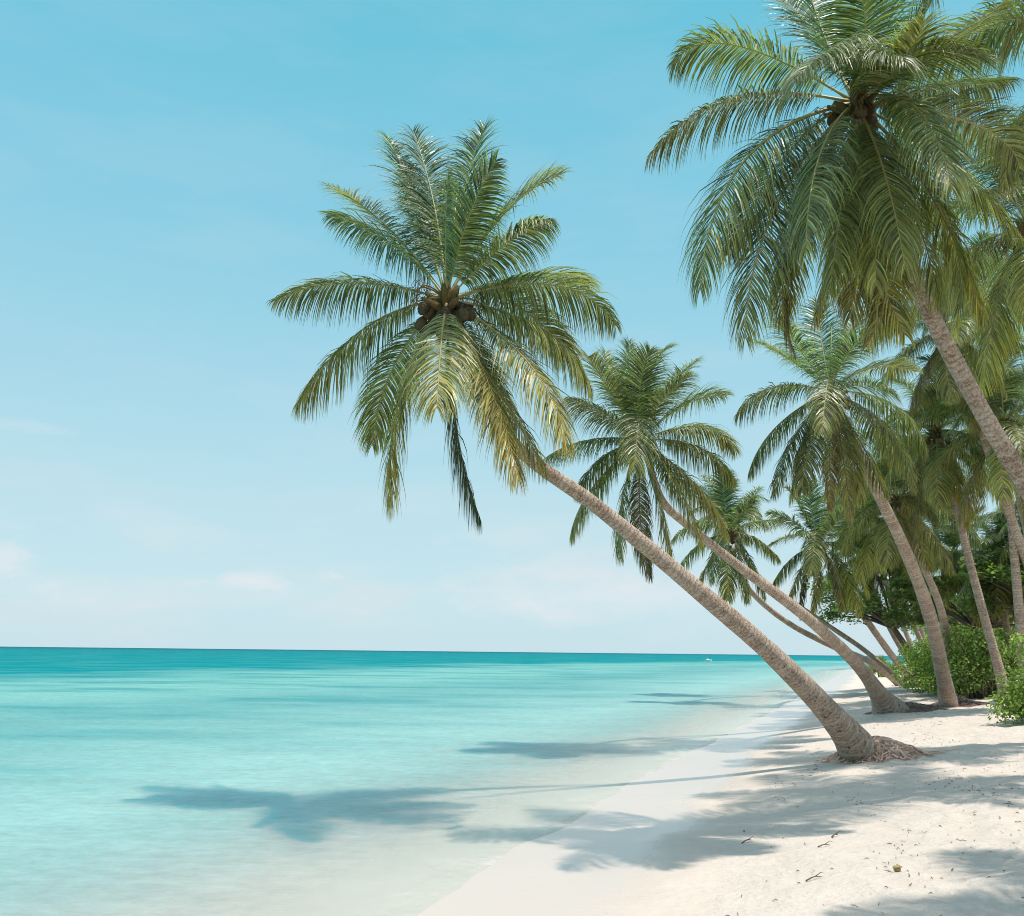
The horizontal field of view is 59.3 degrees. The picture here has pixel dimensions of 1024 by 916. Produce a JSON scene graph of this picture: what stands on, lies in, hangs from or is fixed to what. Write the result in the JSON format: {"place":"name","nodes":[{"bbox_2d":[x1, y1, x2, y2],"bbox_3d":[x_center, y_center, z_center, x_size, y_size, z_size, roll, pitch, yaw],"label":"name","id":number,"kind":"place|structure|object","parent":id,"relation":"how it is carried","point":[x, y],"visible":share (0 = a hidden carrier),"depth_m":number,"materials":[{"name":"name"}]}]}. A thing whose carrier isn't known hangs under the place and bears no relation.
{"place":"outdoors","nodes":[
{"label":"outdoors","id":0,"kind":"place"},
{"bbox_2d":[0,646,905,915],"bbox_3d":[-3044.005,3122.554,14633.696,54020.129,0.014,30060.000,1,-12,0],"label":"sea water","id":1,"kind":"structure","parent":0,"point":[136,781],"depth_m":25.75,"materials":[{"name":"teal liquid"}]},
{"bbox_2d":[0,0,1023,655],"label":"sky","id":2,"kind":"structure","parent":0,"point":[164,164],"materials":[{"name":"blue"}]},
{"bbox_2d":[139,668,1023,915],"bbox_3d":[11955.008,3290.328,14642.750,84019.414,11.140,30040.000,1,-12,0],"label":"beach sand","id":3,"kind":"structure","parent":0,"point":[667,836],"depth_m":11.87,"materials":[{"name":"beige sand"}]},
{"bbox_2d":[266,117,960,764],"bbox_3d":[2.841,0.492,17.945,15.162,12.602,4.825,10,-15,-38],"label":"palm tree","id":4,"kind":"object","parent":3,"relation":"on","point":[446,311],"visible":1,"depth_m":15.14,"materials":[{"name":"green plant"}]},
{"bbox_2d":[543,336,956,714],"bbox_3d":[8.806,3.216,28.549,3.953,11.908,19.961,-11,-17,43],"label":"palm tree","id":5,"kind":"object","parent":3,"relation":"on","point":[639,403],"visible":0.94,"depth_m":23.64,"materials":[{"name":"green plant"}]},
{"bbox_2d":[670,467,910,685],"bbox_3d":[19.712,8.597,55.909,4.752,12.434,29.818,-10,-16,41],"label":"palm tree","id":6,"kind":"object","parent":3,"relation":"on","point":[737,515],"visible":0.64,"depth_m":47.01,"materials":[{"name":"green plant"}]},
{"bbox_2d":[690,470,911,688],"bbox_3d":[18.118,7.617,55.086,14.722,13.790,5.674,1,-12,0],"label":"palm tree","id":7,"kind":"object","parent":3,"relation":"on","point":[868,653],"visible":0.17,"depth_m":55.93,"materials":[{"name":"green plant"}]},
{"bbox_2d":[805,872,821,880],"bbox_3d":[3.046,4.188,9.006,0.270,0.072,0.044,7,-14,-28],"label":"twig","id":8,"kind":"object","parent":3,"relation":"on","point":[813,876],"visible":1,"depth_m":8.98,"materials":[{"name":"wood"}]},
{"bbox_2d":[644,0,1023,499],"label":"palm tree","id":9,"kind":"object","parent":3,"relation":"on","point":[876,227],"visible":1,"depth_m":12.26,"materials":[{"name":"green plant"}]},
{"bbox_2d":[765,476,915,683],"bbox_3d":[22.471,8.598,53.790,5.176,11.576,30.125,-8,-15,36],"label":"palm tree","id":10,"kind":"object","parent":3,"relation":"on","point":[812,564],"visible":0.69,"depth_m":44.76,"materials":[{"name":"green plant"}]},
{"bbox_2d":[732,296,995,707],"bbox_3d":[13.002,2.363,30.091,4.638,13.350,18.657,-9,-15,37],"label":"palm tree","id":11,"kind":"object","parent":3,"relation":"on","point":[826,416],"visible":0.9,"depth_m":25.18,"materials":[{"name":"green plant"}]},
{"bbox_2d":[815,518,918,686],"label":"palm tree","id":12,"kind":"object","parent":3,"relation":"on","point":[873,584],"visible":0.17,"depth_m":55.20,"materials":[{"name":"green plant"}]},
{"bbox_2d":[821,469,914,647],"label":"palm tree","id":13,"kind":"object","parent":3,"relation":"on","point":[906,635],"visible":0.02,"depth_m":62.19,"materials":[{"name":"green plant"}]},
{"bbox_2d":[725,696,1023,915],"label":"leaf litter","id":14,"kind":"object","parent":3,"relation":"on","point":[907,802],"visible":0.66,"depth_m":12.81,"materials":[{"name":"brown plant"}]},
{"bbox_2d":[820,480,932,671],"bbox_3d":[23.090,7.518,54.804,8.257,13.808,6.294,1,-12,0],"label":"palm tree","id":15,"kind":"object","parent":3,"relation":"on","point":[917,633],"visible":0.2,"depth_m":54.98,"materials":[{"name":"green plant"}]},
{"bbox_2d":[866,655,900,676],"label":"beach bush","id":16,"kind":"object","parent":3,"relation":"on","point":[884,661],"visible":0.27,"depth_m":93.42,"materials":[{"name":"green plant"}]},
{"bbox_2d":[807,561,963,688],"bbox_3d":[22.017,10.027,53.339,9.272,7.956,6.872,6,-13,-22],"label":"broadleaf tree","id":17,"kind":"object","parent":3,"relation":"on","point":[878,614],"visible":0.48,"depth_m":53.22,"materials":[{"name":"green plant"}]},
{"bbox_2d":[810,428,983,687],"bbox_3d":[18.540,5.240,40.442,6.535,12.104,15.297,-10,-16,40],"label":"palm tree","id":18,"kind":"object","parent":3,"relation":"on","point":[879,548],"visible":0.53,"depth_m":37.42,"materials":[{"name":"green plant"}]},
{"bbox_2d":[893,864,901,871],"bbox_3d":[3.840,4.095,8.978,0.091,0.080,0.086,9,-15,-33],"label":"coconut husk","id":19,"kind":"object","parent":3,"relation":"on","point":[896,867],"visible":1,"depth_m":8.97,"materials":[{"name":"beige plant"}]},
{"bbox_2d":[872,526,951,675],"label":"palm tree","id":20,"kind":"object","parent":3,"relation":"on","point":[922,632],"visible":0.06,"depth_m":59.86,"materials":[{"name":"green plant"}]},
{"bbox_2d":[864,424,986,641],"bbox_3d":[24.185,5.765,52.387,6.379,15.957,6.277,1,-12,0],"label":"palm tree","id":21,"kind":"object","parent":3,"relation":"on","point":[947,518],"visible":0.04,"depth_m":52.49,"materials":[{"name":"green plant"}]},
{"bbox_2d":[846,372,1022,701],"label":"palm tree","id":22,"kind":"object","parent":3,"relation":"on","point":[936,437],"visible":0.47,"depth_m":34.68,"materials":[{"name":"green plant"}]},
{"bbox_2d":[863,250,1023,566],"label":"palm tree","id":23,"kind":"object","parent":3,"relation":"on","point":[942,377],"visible":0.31,"depth_m":31.56,"materials":[{"name":"green plant"}]},
{"bbox_2d":[880,568,1015,682],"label":"broadleaf tree","id":24,"kind":"object","parent":3,"relation":"on","point":[910,596],"visible":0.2,"depth_m":49.34,"materials":[{"name":"green plant"}]},
{"bbox_2d":[895,505,1006,636],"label":"palm tree","id":25,"kind":"object","parent":3,"relation":"on","point":[946,537],"visible":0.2,"depth_m":49.57,"materials":[{"name":"green plant"}]},
{"bbox_2d":[890,629,1013,693],"bbox_3d":[21.851,10.272,45.063,4.852,3.318,5.234,11,-16,-41],"label":"beach bush","id":26,"kind":"object","parent":3,"relation":"on","point":[921,660],"visible":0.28,"depth_m":44.91,"materials":[{"name":"green plant"}]},
{"bbox_2d":[890,0,1023,202],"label":"palm tree","id":27,"kind":"object","parent":3,"relation":"on","point":[1005,36],"visible":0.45,"depth_m":15.79,"materials":[{"name":"green plant"}]},
{"bbox_2d":[902,341,1023,683],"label":"palm tree","id":28,"kind":"object","parent":3,"relation":"on","point":[1004,480],"visible":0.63,"depth_m":31.77,"materials":[{"name":"green plant"}]},
{"bbox_2d":[902,229,1023,533],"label":"palm tree","id":29,"kind":"object","parent":3,"relation":"on","point":[981,237],"visible":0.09,"depth_m":42.01,"materials":[{"name":"green plant"}]},
{"bbox_2d":[903,99,1023,399],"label":"palm tree","id":30,"kind":"object","parent":3,"relation":"on","point":[1007,287],"visible":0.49,"depth_m":19.98,"materials":[{"name":"green plant"}]},
{"bbox_2d":[909,590,1017,675],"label":"undergrowth","id":31,"kind":"object","parent":3,"relation":"on","point":[925,631],"visible":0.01,"depth_m":73.73,"materials":[{"name":"green plant"}]},
{"bbox_2d":[926,623,1018,698],"bbox_3d":[21.428,9.382,41.635,4.839,3.466,3.861,1,-12,0],"label":"beach bush","id":32,"kind":"object","parent":3,"relation":"on","point":[972,673],"visible":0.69,"depth_m":40.95,"materials":[{"name":"green plant"}]},
{"bbox_2d":[928,341,1023,557],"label":"palm tree","id":33,"kind":"object","parent":3,"relation":"on","point":[1022,384],"depth_m":49.50,"materials":[{"name":"green plant"}]},
{"bbox_2d":[930,499,1023,687],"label":"palm tree","id":34,"kind":"object","parent":3,"relation":"on","point":[959,589],"visible":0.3,"depth_m":45.55,"materials":[{"name":"green plant"}]},
{"bbox_2d":[949,545,1023,617],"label":"broadleaf tree","id":35,"kind":"object","parent":3,"relation":"on","point":[988,570],"visible":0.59,"depth_m":44.03,"materials":[{"name":"green plant"}]},
{"bbox_2d":[973,504,1023,596],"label":"palm tree","id":36,"kind":"object","parent":3,"relation":"on","point":[1000,534],"visible":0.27,"depth_m":44.46,"materials":[{"name":"green plant"}]},
{"bbox_2d":[978,387,1023,526],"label":"palm tree","id":37,"kind":"object","parent":3,"relation":"on","point":[1014,415],"visible":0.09,"depth_m":37.87,"materials":[{"name":"green plant"}]},
{"bbox_2d":[984,632,1023,725],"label":"beach bush","id":38,"kind":"object","parent":3,"relation":"on","point":[1014,704],"visible":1,"depth_m":24.76,"materials":[{"name":"green plant"}]}
]}

